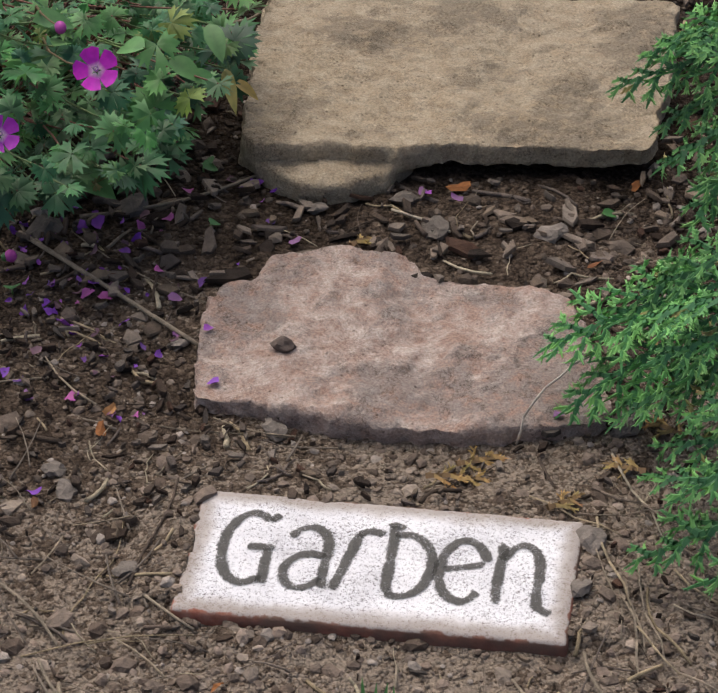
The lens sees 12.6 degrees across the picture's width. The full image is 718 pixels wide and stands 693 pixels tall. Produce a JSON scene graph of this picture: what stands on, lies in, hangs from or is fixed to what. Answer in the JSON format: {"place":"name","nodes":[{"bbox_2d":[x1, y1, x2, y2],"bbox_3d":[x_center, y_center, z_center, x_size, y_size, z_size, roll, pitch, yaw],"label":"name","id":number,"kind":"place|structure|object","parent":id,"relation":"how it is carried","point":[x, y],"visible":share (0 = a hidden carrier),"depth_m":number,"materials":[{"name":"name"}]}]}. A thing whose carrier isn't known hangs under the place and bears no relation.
{"place":"outdoors","nodes":[
{"label":"outdoors","id":0,"kind":"place"},
{"bbox_2d":[0,0,717,692],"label":"ground","id":1,"kind":"structure","parent":0,"point":[52,588],"depth_m":1.73,"materials":[{"name":"soil"}]},
{"bbox_2d":[0,175,563,494],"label":"fallen petals","id":2,"kind":"object","parent":1,"relation":"on","point":[97,222],"visible":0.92,"depth_m":1.84,"materials":[{"name":"purple plant"}]},
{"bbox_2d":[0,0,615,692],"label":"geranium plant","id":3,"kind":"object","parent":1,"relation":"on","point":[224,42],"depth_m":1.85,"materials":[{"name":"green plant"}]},
{"bbox_2d":[0,0,717,692],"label":"pebbles","id":4,"kind":"object","parent":1,"relation":"on","point":[438,224],"visible":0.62,"depth_m":1.71,"materials":[{"name":"stone"}]},
{"bbox_2d":[0,0,717,692],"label":"mulch chips","id":5,"kind":"object","parent":1,"relation":"on","point":[460,246],"visible":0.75,"depth_m":1.86,"materials":[{"name":"brown wood"}]},
{"bbox_2d":[0,0,717,692],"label":"dry twigs","id":6,"kind":"object","parent":1,"relation":"on","point":[224,432],"depth_m":1.70,"materials":[{"name":"brown wood"}]},
{"bbox_2d":[165,485,579,659],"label":"soil crumbs","id":7,"kind":"object","parent":1,"relation":"on","point":[315,639],"visible":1,"depth_m":1.62,"materials":[{"name":"brown soil"}]},
{"bbox_2d":[171,491,582,656],"bbox_3d":[0.011,0.132,1.665,0.200,0.058,0.095,4,38,7],"label":"garden brick","id":8,"kind":"object","parent":1,"relation":"on","point":[489,582],"visible":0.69,"depth_m":1.64,"materials":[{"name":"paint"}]},
{"bbox_2d":[193,245,612,446],"bbox_3d":[0.026,0.003,1.809,0.231,0.038,0.173,1,38,2],"label":"stepping stone","id":9,"kind":"object","parent":1,"relation":"on","point":[389,349],"visible":0.9,"depth_m":1.78,"materials":[{"name":"brown stone"}]},
{"bbox_2d":[238,0,679,204],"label":"flagstone","id":10,"kind":"object","parent":1,"relation":"on","point":[370,98],"visible":0.88,"depth_m":1.97,"materials":[{"name":"stone"}]},
{"bbox_2d":[347,233,688,513],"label":"dried foliage sprigs","id":11,"kind":"object","parent":1,"relation":"on","point":[571,500],"visible":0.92,"depth_m":1.71,"materials":[{"name":"brown plant"}]},
{"bbox_2d":[533,0,717,600],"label":"juniper shrub","id":12,"kind":"object","parent":1,"relation":"on","point":[680,306],"visible":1,"depth_m":1.72,"materials":[{"name":"green plant"}]}
]}

